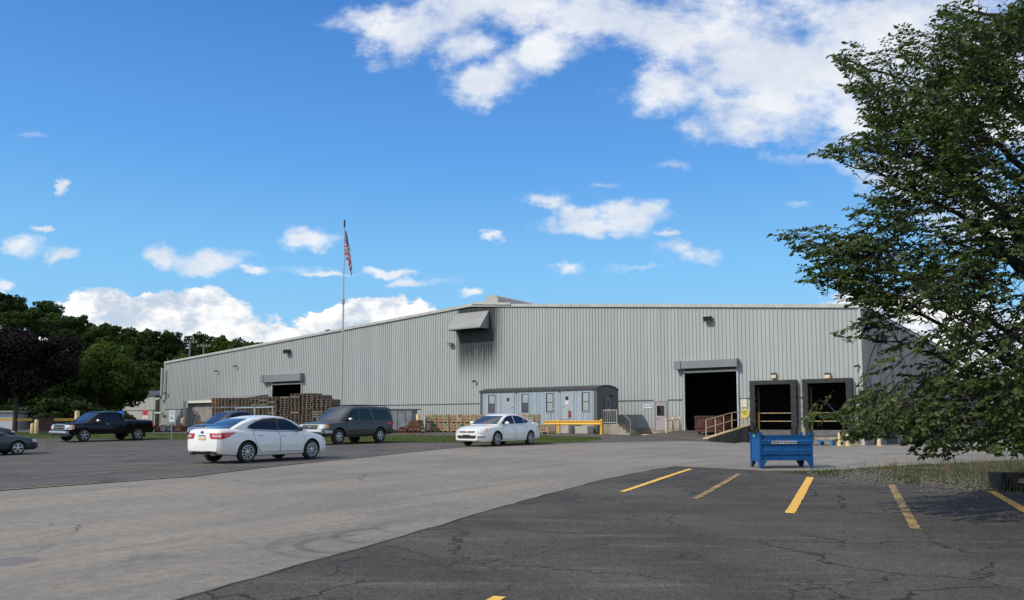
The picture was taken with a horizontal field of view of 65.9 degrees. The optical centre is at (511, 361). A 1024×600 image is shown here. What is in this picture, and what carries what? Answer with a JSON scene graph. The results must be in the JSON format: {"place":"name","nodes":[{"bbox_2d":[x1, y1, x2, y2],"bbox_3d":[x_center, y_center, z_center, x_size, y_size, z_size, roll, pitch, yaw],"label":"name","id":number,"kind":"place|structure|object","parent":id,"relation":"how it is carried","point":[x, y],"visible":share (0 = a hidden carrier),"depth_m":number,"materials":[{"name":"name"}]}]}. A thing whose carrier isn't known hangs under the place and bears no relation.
{"place":"outdoors","nodes":[
{"label":"outdoors","id":0,"kind":"place"},
{"bbox_2d":[0,427,15,434],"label":"parked car","id":1,"kind":"object","parent":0,"point":[9,431],"visible":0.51,"depth_m":47.91,"materials":[{"name":"grey paint"}]},
{"bbox_2d":[17,428,455,435],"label":"service yard","id":2,"kind":"structure","parent":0,"point":[425,433],"depth_m":59.06,"materials":[{"name":"plant"}]},
{"bbox_2d":[0,404,20,410],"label":"bush","id":3,"kind":"object","parent":2,"relation":"on","point":[5,407],"visible":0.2,"depth_m":85.13,"materials":[{"name":"green plant"}]},
{"bbox_2d":[18,405,42,417],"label":"bush","id":4,"kind":"object","parent":2,"relation":"on","point":[32,408],"visible":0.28,"depth_m":80.50,"materials":[{"name":"green plant"}]},
{"bbox_2d":[0,418,73,421],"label":"barrier pole","id":5,"kind":"object","parent":2,"relation":"on","point":[30,419],"visible":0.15,"depth_m":61.78,"materials":[{"name":"yellow metal"}]},
{"bbox_2d":[0,324,85,431],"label":"purple tree","id":6,"kind":"object","parent":2,"relation":"on","point":[49,363],"visible":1,"depth_m":60.82,"materials":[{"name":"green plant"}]},
{"bbox_2d":[32,417,63,431],"bbox_3d":[-36.675,4.994,62.365,1.690,1.120,1.430,0,-5,0],"label":"waste bin","id":7,"kind":"object","parent":2,"relation":"on","point":[46,424],"visible":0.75,"depth_m":61.71,"materials":[{"name":"brown metal"}]},
{"bbox_2d":[30,411,65,421],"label":"bush","id":8,"kind":"object","parent":2,"relation":"on","point":[54,414],"visible":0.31,"depth_m":77.24,"materials":[{"name":"green plant"}]},
{"bbox_2d":[26,351,102,402],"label":"broadleaf tree","id":9,"kind":"object","parent":2,"relation":"on","point":[79,381],"visible":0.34,"depth_m":87.47,"materials":[{"name":"green plant"}]},
{"bbox_2d":[60,405,106,421],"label":"bush","id":10,"kind":"object","parent":2,"relation":"on","point":[92,407],"visible":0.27,"depth_m":78.58,"materials":[{"name":"green plant"}]},
{"bbox_2d":[79,363,152,410],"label":"broadleaf tree","id":11,"kind":"object","parent":2,"relation":"on","point":[139,393],"visible":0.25,"depth_m":97.35,"materials":[{"name":"green plant"}]},
{"bbox_2d":[107,409,135,418],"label":"bush","id":12,"kind":"object","parent":2,"relation":"on","point":[127,415],"visible":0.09,"depth_m":85.82,"materials":[{"name":"green plant"}]},
{"bbox_2d":[173,423,186,431],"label":"scrap box","id":13,"kind":"object","parent":2,"relation":"on","point":[179,428],"visible":0.98,"depth_m":65.40,"materials":[{"name":"metal"}]},
{"bbox_2d":[183,394,267,427],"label":"lean to shed","id":14,"kind":"object","parent":2,"relation":"on","point":[199,410],"visible":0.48,"depth_m":94.15,"materials":[{"name":"grey metal"}]},
{"bbox_2d":[390,409,421,430],"bbox_3d":[-8.677,4.742,63.809,2.365,1.778,1.720,-1,-5,8],"label":"metal container","id":15,"kind":"object","parent":2,"relation":"on","point":[402,417],"visible":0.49,"depth_m":63.04,"materials":[{"name":"grey metal"}]},
{"bbox_2d":[405,428,424,432],"bbox_3d":[-7.360,5.267,59.771,1.278,0.392,1.000,-1,-5,8],"label":"rusty frame","id":16,"kind":"object","parent":2,"relation":"on","point":[414,431],"visible":0.98,"depth_m":59.38,"materials":[{"name":"metal"}]},
{"bbox_2d":[425,423,437,431],"bbox_3d":[-6.397,5.471,65.054,1.160,0.700,1.057,-3,-6,37],"label":"wooden crate","id":17,"kind":"object","parent":2,"relation":"on","point":[433,427],"visible":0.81,"depth_m":64.63,"materials":[{"name":"brown wood"}]},
{"bbox_2d":[425,415,437,422],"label":"wooden crate","id":18,"kind":"object","parent":17,"relation":"on","point":[433,418],"visible":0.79,"depth_m":64.68,"materials":[{"name":"brown wood"}]},
{"bbox_2d":[437,423,456,431],"bbox_3d":[-5.286,5.410,64.247,1.160,0.700,1.057,-3,-6,35],"label":"wooden crate","id":19,"kind":"object","parent":2,"relation":"on","point":[441,427],"visible":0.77,"depth_m":63.90,"materials":[{"name":"brown wood"}]},
{"bbox_2d":[437,415,450,422],"bbox_3d":[-5.287,4.697,64.304,1.160,0.700,1.057,-3,-6,37],"label":"wooden crate","id":20,"kind":"object","parent":19,"relation":"on","point":[444,419],"visible":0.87,"depth_m":63.91,"materials":[{"name":"brown wood"}]},
{"bbox_2d":[450,424,463,431],"bbox_3d":[-4.176,5.350,63.441,1.160,0.700,1.057,-3,-6,36],"label":"wooden crate","id":21,"kind":"object","parent":2,"relation":"on","point":[454,427],"visible":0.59,"depth_m":63.17,"materials":[{"name":"brown wood"}]},
{"bbox_2d":[450,414,463,422],"bbox_3d":[-4.176,4.637,63.497,1.160,0.700,1.057,-3,-6,36],"label":"wooden crate","id":22,"kind":"object","parent":21,"relation":"on","point":[454,418],"visible":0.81,"depth_m":63.11,"materials":[{"name":"brown wood"}]},
{"bbox_2d":[550,408,592,433],"bbox_3d":[4.614,4.649,61.214,3.050,1.999,1.450,-3,-6,36],"label":"concrete step","id":23,"kind":"object","parent":2,"relation":"on","point":[576,429],"visible":0.66,"depth_m":60.65,"materials":[{"name":"concrete"}]},
{"bbox_2d":[0,433,711,490],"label":"parking lot","id":24,"kind":"structure","parent":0,"point":[50,451],"depth_m":28.83,"materials":[{"name":"grey asphalt"}]},
{"bbox_2d":[0,430,37,454],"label":"parked car","id":25,"kind":"object","parent":24,"relation":"on","point":[16,444],"visible":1,"depth_m":37.72,"materials":[{"name":"grey paint"}]},
{"bbox_2d":[49,411,154,441],"bbox_3d":[-26.286,4.155,50.905,2.555,1.901,6.050,-1,-4,30],"label":"pickup truck","id":26,"kind":"object","parent":24,"relation":"on","point":[84,427],"visible":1,"depth_m":49.96,"materials":[{"name":"black paint"}]},
{"bbox_2d":[169,410,174,439],"bbox_3d":[-22.334,4.216,51.848,0.420,1.991,0.082,-1,-5,12],"label":"post sign","id":27,"kind":"object","parent":24,"relation":"on","point":[171,416],"visible":0.91,"depth_m":51.85,"materials":[{"name":"metal"}]},
{"bbox_2d":[7,447,454,489],"bbox_3d":[-6.160,3.274,25.785,1.293,0.373,20.116,-2,-5,25],"label":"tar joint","id":28,"kind":"object","parent":24,"relation":"on","point":[204,474],"visible":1,"depth_m":20.55,"materials":[{"name":"black asphalt"}]},
{"bbox_2d":[187,406,275,435],"bbox_3d":[-16.396,3.712,46.473,2.400,2.054,5.086,-3,-4,33],"label":"car","id":29,"kind":"object","parent":24,"relation":"on","point":[220,416],"visible":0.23,"depth_m":45.73,"materials":[{"name":"blue paint"}]},
{"bbox_2d":[188,415,325,462],"bbox_3d":[-8.513,2.606,26.942,2.290,1.535,4.840,-3,-5,32],"label":"parked car","id":30,"kind":"object","parent":24,"relation":"on","point":[245,439],"visible":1,"depth_m":25.76,"materials":[{"name":"white paint"}]},
{"bbox_2d":[4,444,510,489],"bbox_3d":[-5.074,3.451,28.214,1.350,0.403,25.228,-2,-5,25],"label":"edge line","id":31,"kind":"object","parent":24,"relation":"on","point":[213,473],"visible":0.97,"depth_m":20.30,"materials":[{"name":"paint"}]},
{"bbox_2d":[299,405,394,444],"bbox_3d":[-8.590,3.274,41.154,2.488,2.010,5.380,-3,-5,32],"label":"parked suv","id":32,"kind":"object","parent":24,"relation":"on","point":[339,423],"visible":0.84,"depth_m":40.54,"materials":[{"name":"grey paint"}]},
{"bbox_2d":[539,424,555,433],"bbox_3d":[2.490,5.011,58.602,1.160,0.700,1.057,-3,-6,35],"label":"wooden crate","id":33,"kind":"object","parent":24,"relation":"on","point":[546,428],"visible":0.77,"depth_m":58.23,"materials":[{"name":"brown wood"}]},
{"bbox_2d":[2,435,1006,490],"bbox_3d":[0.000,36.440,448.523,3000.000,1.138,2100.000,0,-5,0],"label":"ground","id":34,"kind":"structure","parent":0,"point":[389,454],"depth_m":26.93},
{"bbox_2d":[0,411,33,429],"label":"white building","id":35,"kind":"structure","parent":34,"relation":"on","point":[23,425],"depth_m":78.74,"materials":[{"name":"grey metal"}]},
{"bbox_2d":[36,396,94,421],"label":"bush","id":36,"kind":"object","parent":34,"relation":"on","point":[48,404],"visible":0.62,"depth_m":78.46,"materials":[{"name":"green plant"}]},
{"bbox_2d":[64,339,138,407],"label":"broadleaf tree","id":37,"kind":"object","parent":34,"relation":"on","point":[114,376],"visible":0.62,"depth_m":90.48,"materials":[{"name":"green plant"}]},
{"bbox_2d":[123,391,159,426],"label":"pump house","id":38,"kind":"structure","parent":34,"relation":"on","point":[151,405],"depth_m":109.19,"materials":[{"name":"grey metal"}]},
{"bbox_2d":[16,433,600,443],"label":"grass verge","id":39,"kind":"object","parent":34,"relation":"on","point":[165,436],"depth_m":49.26,"materials":[{"name":"green plant"}]},
{"bbox_2d":[341,220,345,404],"bbox_3d":[-10.350,-2.027,48.308,0.320,13.514,0.312,0,-5,0],"label":"flagpole","id":40,"kind":"object","parent":39,"relation":"on","point":[343,303],"visible":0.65,"depth_m":48.31,"materials":[{"name":"grey metal"}]},
{"bbox_2d":[345,230,351,275],"bbox_3d":[-10.065,-6.693,48.611,0.450,2.883,0.255,0,-5,0],"label":"flag","id":41,"kind":"object","parent":40,"relation":"hanging from","point":[347,252],"visible":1,"depth_m":48.61,"materials":[{"name":"fabric"}]},
{"bbox_2d":[479,385,618,433],"bbox_3d":[2.920,4.071,65.591,11.696,3.880,3.560,-3,-6,36],"label":"site trailer","id":42,"kind":"object","parent":34,"relation":"on","point":[590,403],"visible":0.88,"depth_m":63.26,"materials":[{"name":"grey metal"}]},
{"bbox_2d":[544,419,602,434],"bbox_3d":[4.546,4.936,59.126,5.018,1.200,0.240,-3,-6,36],"label":"guard rail","id":43,"kind":"object","parent":34,"relation":"on","point":[559,422],"visible":0.81,"depth_m":58.88,"materials":[{"name":"yellow metal"}]},
{"bbox_2d":[162,295,1019,444],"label":"warehouse","id":44,"kind":"structure","parent":34,"relation":"on","point":[686,363],"depth_m":70.77,"materials":[{"name":"grey metal"}]},
{"bbox_2d":[154,368,163,425],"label":"pipe run","id":45,"kind":"object","parent":44,"relation":"attached to","point":[160,398],"visible":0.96,"depth_m":106.75,"materials":[{"name":"grey metal"}]},
{"bbox_2d":[655,402,665,429],"bbox_3d":[12.000,4.439,63.794,0.880,2.260,0.125,-3,-6,36],"label":"personnel door","id":46,"kind":"structure","parent":44,"relation":"in","point":[660,406],"depth_m":63.80,"materials":[{"name":"white metal"}]},
{"bbox_2d":[885,395,897,443],"bbox_3d":[30.022,4.667,62.484,0.040,3.900,4.000,-3,-6,36],"label":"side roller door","id":47,"kind":"structure","parent":44,"relation":"in","point":[889,441],"depth_m":62.08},
{"bbox_2d":[587,425,749,442],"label":"loading ramp","id":48,"kind":"structure","parent":34,"relation":"on","point":[739,434],"depth_m":57.16,"materials":[{"name":"concrete"}]},
{"bbox_2d":[603,410,638,435],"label":"entrance steps","id":49,"kind":"structure","parent":48,"relation":"on","point":[620,429],"depth_m":60.58,"materials":[{"name":"concrete"}]},
{"bbox_2d":[665,417,681,432],"bbox_3d":[12.482,4.921,61.128,1.681,1.282,0.204,3,-5,-34],"label":"bollard barrier","id":50,"kind":"object","parent":48,"relation":"on","point":[666,424],"visible":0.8,"depth_m":61.04,"materials":[{"name":"beige metal"}]},
{"bbox_2d":[694,416,732,433],"bbox_3d":[14.795,4.660,57.844,2.120,1.320,2.320,-3,-6,36],"label":"dumpster","id":51,"kind":"object","parent":48,"relation":"on","point":[700,426],"visible":0.73,"depth_m":57.05,"materials":[{"name":"red paint"}]},
{"bbox_2d":[705,410,746,437],"bbox_3d":[15.319,4.420,56.147,0.068,1.957,7.914,-3,-6,36],"label":"handrail","id":52,"kind":"object","parent":48,"relation":"on","point":[740,419],"visible":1,"depth_m":55.57,"materials":[{"name":"metal"}]},
{"bbox_2d":[766,0,1023,460],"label":"elm tree","id":53,"kind":"object","parent":34,"relation":"on","point":[951,127],"visible":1,"depth_m":12.62,"materials":[{"name":"green plant"}]},
{"bbox_2d":[0,437,1023,599],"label":"concrete road","id":54,"kind":"structure","parent":0,"point":[167,539],"depth_m":14.06,"materials":[{"name":"grey concrete"}]},
{"bbox_2d":[455,413,539,445],"bbox_3d":[-0.627,3.272,38.058,2.300,1.519,5.129,-3,-5,34],"label":"parked car","id":55,"kind":"object","parent":54,"relation":"on","point":[498,429],"visible":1,"depth_m":37.10,"materials":[{"name":"white paint"}]},
{"bbox_2d":[749,432,813,467],"bbox_3d":[7.250,2.386,21.276,1.480,0.935,0.750,0,-5,-3],"label":"steel bin","id":56,"kind":"object","parent":54,"relation":"on","point":[798,448],"visible":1,"depth_m":20.95,"materials":[{"name":"blue metal"}]},
{"bbox_2d":[813,440,835,445],"bbox_3d":[21.768,5.724,55.524,1.800,0.380,1.000,-3,-6,36],"label":"blue pallet","id":57,"kind":"object","parent":54,"relation":"on","point":[821,442],"visible":0.48,"depth_m":55.10,"materials":[{"name":"blue paint"}]},
{"bbox_2d":[0,0,1023,379],"label":"sky","id":58,"kind":"structure","parent":0,"point":[187,167],"materials":[{"name":"blue"}]},
{"bbox_2d":[180,466,1023,599],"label":"asphalt parking","id":59,"kind":"structure","parent":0,"point":[743,536],"depth_m":9.70,"materials":[{"name":"grey asphalt"}]},
{"bbox_2d":[175,466,672,599],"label":"tar joint","id":60,"kind":"object","parent":59,"relation":"on","point":[363,547],"visible":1,"depth_m":9.49,"materials":[{"name":"black asphalt"}]},
{"bbox_2d":[620,469,690,491],"bbox_3d":[3.470,2.735,18.398,0.147,0.175,5.556,-2,-5,27],"label":"parking line","id":61,"kind":"object","parent":59,"relation":"on","point":[637,486],"visible":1,"depth_m":17.87,"materials":[{"name":"yellow paint"}]},
{"bbox_2d":[694,474,740,498],"bbox_3d":[4.487,2.658,17.021,0.148,0.174,4.972,-2,-5,25],"label":"parking line","id":62,"kind":"object","parent":59,"relation":"on","point":[720,484],"visible":1,"depth_m":16.60,"materials":[{"name":"yellow paint"}]},
{"bbox_2d":[785,477,813,512],"bbox_3d":[5.750,2.590,15.663,0.177,0.214,6.026,-2,-5,24],"label":"parking line","id":63,"kind":"object","parent":59,"relation":"on","point":[797,499],"visible":1,"depth_m":15.01,"materials":[{"name":"yellow paint"}]},
{"bbox_2d":[888,484,919,528],"bbox_3d":[6.954,2.521,14.105,0.157,0.205,6.070,-2,-5,23],"label":"parking line","id":64,"kind":"object","parent":59,"relation":"on","point":[906,513],"visible":1,"depth_m":13.41,"materials":[{"name":"yellow paint"}]},
{"bbox_2d":[978,467,1023,493],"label":"dry shrub","id":65,"kind":"object","parent":59,"relation":"on","point":[1002,478],"visible":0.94,"depth_m":15.41,"materials":[{"name":"plant"}]},
{"bbox_2d":[988,491,1023,511],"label":"parking line","id":66,"kind":"object","parent":59,"relation":"on","point":[1012,503],"visible":1,"depth_m":14.26,"materials":[{"name":"yellow paint"}]},
{"bbox_2d":[1006,466,1023,494],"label":"dry shrub","id":67,"kind":"object","parent":59,"relation":"on","point":[1018,475],"visible":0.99,"depth_m":15.24,"materials":[{"name":"brown plant"}]},
{"bbox_2d":[774,460,1023,501],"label":"gravel verge","id":68,"kind":"structure","parent":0,"point":[919,472],"depth_m":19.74,"materials":[{"name":"grey gravel"}]},
{"bbox_2d":[771,457,1023,492],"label":"grass tufts","id":69,"kind":"object","parent":68,"relation":"on","point":[818,471],"visible":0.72,"depth_m":19.84,"materials":[{"name":"green plant"}]},
{"bbox_2d":[856,444,1023,492],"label":"dry weeds","id":70,"kind":"object","parent":68,"relation":"on","point":[949,480],"visible":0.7,"depth_m":19.39,"materials":[{"name":"beige plant"}]},
{"bbox_2d":[962,455,990,485],"bbox_3d":[9.957,2.332,16.897,0.512,0.678,0.308,1,-5,-9],"label":"dry shrub","id":71,"kind":"object","parent":68,"relation":"on","point":[978,467],"visible":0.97,"depth_m":16.91,"materials":[{"name":"beige plant"}]},
{"bbox_2d":[989,472,1023,491],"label":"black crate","id":72,"kind":"object","parent":68,"relation":"on","point":[1001,485],"visible":0.66,"depth_m":15.91,"materials":[{"name":"black plastic"}]},
{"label":"hillside","id":73,"kind":"structure","parent":0,"visible":0},
{"bbox_2d":[0,293,22,313],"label":"woodland tree","id":74,"kind":"object","parent":73,"relation":"on","point":[11,305],"visible":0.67,"depth_m":238.75,"materials":[{"name":"green plant"}]},
{"bbox_2d":[0,310,32,330],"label":"woodland tree","id":75,"kind":"object","parent":73,"relation":"on","point":[10,318],"visible":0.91,"depth_m":207.26,"materials":[{"name":"green plant"}]},
{"bbox_2d":[8,294,27,311],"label":"woodland tree","id":76,"kind":"object","parent":73,"relation":"on","point":[22,300],"visible":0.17,"depth_m":246.28,"materials":[{"name":"green plant"}]},
{"bbox_2d":[8,397,41,407],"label":"woodland tree","id":77,"kind":"object","parent":73,"relation":"on","point":[26,401],"visible":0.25,"depth_m":123.91,"materials":[{"name":"green plant"}]},
{"bbox_2d":[29,319,58,340],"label":"woodland tree","id":78,"kind":"object","parent":73,"relation":"on","point":[41,329],"visible":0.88,"depth_m":210.22,"materials":[{"name":"green plant"}]},
{"bbox_2d":[24,300,65,339],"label":"woodland tree","id":79,"kind":"object","parent":73,"relation":"on","point":[41,309],"visible":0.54,"depth_m":240.39,"materials":[{"name":"green plant"}]},
{"bbox_2d":[40,312,80,333],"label":"woodland tree","id":80,"kind":"object","parent":73,"relation":"on","point":[60,321],"visible":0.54,"depth_m":234.45,"materials":[{"name":"green plant"}]},
{"bbox_2d":[49,328,77,347],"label":"woodland tree","id":81,"kind":"object","parent":73,"relation":"on","point":[64,331],"visible":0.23,"depth_m":199.50,"materials":[{"name":"green plant"}]},
{"bbox_2d":[64,314,95,334],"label":"woodland tree","id":82,"kind":"object","parent":73,"relation":"on","point":[81,321],"visible":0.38,"depth_m":240.23,"materials":[{"name":"green plant"}]},
{"bbox_2d":[66,330,95,349],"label":"woodland tree","id":83,"kind":"object","parent":73,"relation":"on","point":[88,338],"visible":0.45,"depth_m":200.98,"materials":[{"name":"green plant"}]},
{"bbox_2d":[85,323,119,340],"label":"woodland tree","id":84,"kind":"object","parent":73,"relation":"on","point":[99,331],"visible":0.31,"depth_m":233.23,"materials":[{"name":"green plant"}]},
{"bbox_2d":[91,335,119,349],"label":"woodland tree","id":85,"kind":"object","parent":73,"relation":"on","point":[111,339],"visible":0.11,"depth_m":200.60,"materials":[{"name":"green plant"}]},
{"bbox_2d":[96,322,137,341],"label":"woodland tree","id":86,"kind":"object","parent":73,"relation":"on","point":[116,329],"visible":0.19,"depth_m":235.91,"materials":[{"name":"green plant"}]},
{"bbox_2d":[115,329,142,345],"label":"woodland tree","id":87,"kind":"object","parent":73,"relation":"on","point":[129,336],"visible":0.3,"depth_m":233.65,"materials":[{"name":"green plant"}]},
{"bbox_2d":[120,341,147,361],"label":"woodland tree","id":88,"kind":"object","parent":73,"relation":"on","point":[138,348],"visible":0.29,"depth_m":202.28,"materials":[{"name":"green plant"}]},
{"bbox_2d":[132,360,151,374],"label":"woodland tree","id":89,"kind":"object","parent":73,"relation":"on","point":[143,362],"visible":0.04,"depth_m":166.36,"materials":[{"name":"green plant"}]},
{"bbox_2d":[139,345,166,368],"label":"woodland tree","id":90,"kind":"object","parent":73,"relation":"on","point":[149,354],"visible":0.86,"depth_m":198.52,"materials":[{"name":"green plant"}]},
{"bbox_2d":[145,360,163,384],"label":"woodland tree","id":91,"kind":"object","parent":73,"relation":"on","point":[155,372],"visible":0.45,"depth_m":164.83,"materials":[{"name":"green plant"}]},
{"bbox_2d":[146,381,163,390],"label":"woodland tree","id":92,"kind":"object","parent":73,"relation":"on","point":[153,387],"visible":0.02,"depth_m":124.58,"materials":[{"name":"green plant"}]},
{"bbox_2d":[134,328,178,354],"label":"woodland tree","id":93,"kind":"object","parent":73,"relation":"on","point":[149,338],"visible":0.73,"depth_m":233.88,"materials":[{"name":"green plant"}]},
{"bbox_2d":[162,330,187,357],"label":"woodland tree","id":94,"kind":"object","parent":73,"relation":"on","point":[181,344],"visible":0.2,"depth_m":244.59,"materials":[{"name":"green plant"}]},
{"bbox_2d":[159,353,190,379],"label":"woodland tree","id":95,"kind":"object","parent":73,"relation":"on","point":[183,356],"visible":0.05,"depth_m":159.56,"materials":[{"name":"green plant"}]},
{"bbox_2d":[166,348,201,360],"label":"woodland tree","id":96,"kind":"object","parent":73,"relation":"on","point":[184,351],"visible":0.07,"depth_m":205.41,"materials":[{"name":"green plant"}]},
{"bbox_2d":[184,331,207,346],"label":"woodland tree","id":97,"kind":"object","parent":73,"relation":"on","point":[199,338],"visible":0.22,"depth_m":242.92,"materials":[{"name":"green plant"}]},
{"bbox_2d":[191,342,210,355],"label":"woodland tree","id":98,"kind":"object","parent":73,"relation":"on","point":[198,349],"visible":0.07,"depth_m":207.98,"materials":[{"name":"green plant"}]},
{"bbox_2d":[199,335,224,345],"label":"woodland tree","id":99,"kind":"object","parent":73,"relation":"on","point":[210,338],"visible":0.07,"depth_m":241.43,"materials":[{"name":"green plant"}]},
{"bbox_2d":[202,336,230,353],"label":"woodland tree","id":100,"kind":"object","parent":73,"relation":"on","point":[219,344],"visible":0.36,"depth_m":183.96,"materials":[{"name":"green plant"}]},
{"bbox_2d":[226,339,247,349],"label":"woodland tree","id":101,"kind":"object","parent":73,"relation":"on","point":[237,344],"visible":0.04,"depth_m":171.13,"materials":[{"name":"green plant"}]},
{"bbox_2d":[234,337,259,345],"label":"woodland tree","id":102,"kind":"object","parent":73,"relation":"on","point":[241,339],"visible":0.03,"depth_m":243.93,"materials":[{"name":"green plant"}]},
{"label":"wooden crate","id":103,"kind":"object","parent":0,"visible":0},
{"bbox_2d":[464,414,482,422],"bbox_3d":[-3.064,4.579,62.691,1.160,0.700,1.057,-3,-6,36],"label":"wooden crate","id":104,"kind":"object","parent":103,"relation":"on","point":[468,418],"visible":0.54,"depth_m":62.36,"materials":[{"name":"brown wood"}]},
{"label":"wooden crate","id":105,"kind":"object","parent":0,"visible":0},
{"bbox_2d":[520,414,540,423],"bbox_3d":[1.379,4.353,59.465,1.160,0.700,1.057,-3,-6,37],"label":"wooden crate","id":106,"kind":"object","parent":105,"relation":"on","point":[536,418],"visible":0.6,"depth_m":59.27,"materials":[{"name":"brown wood"}]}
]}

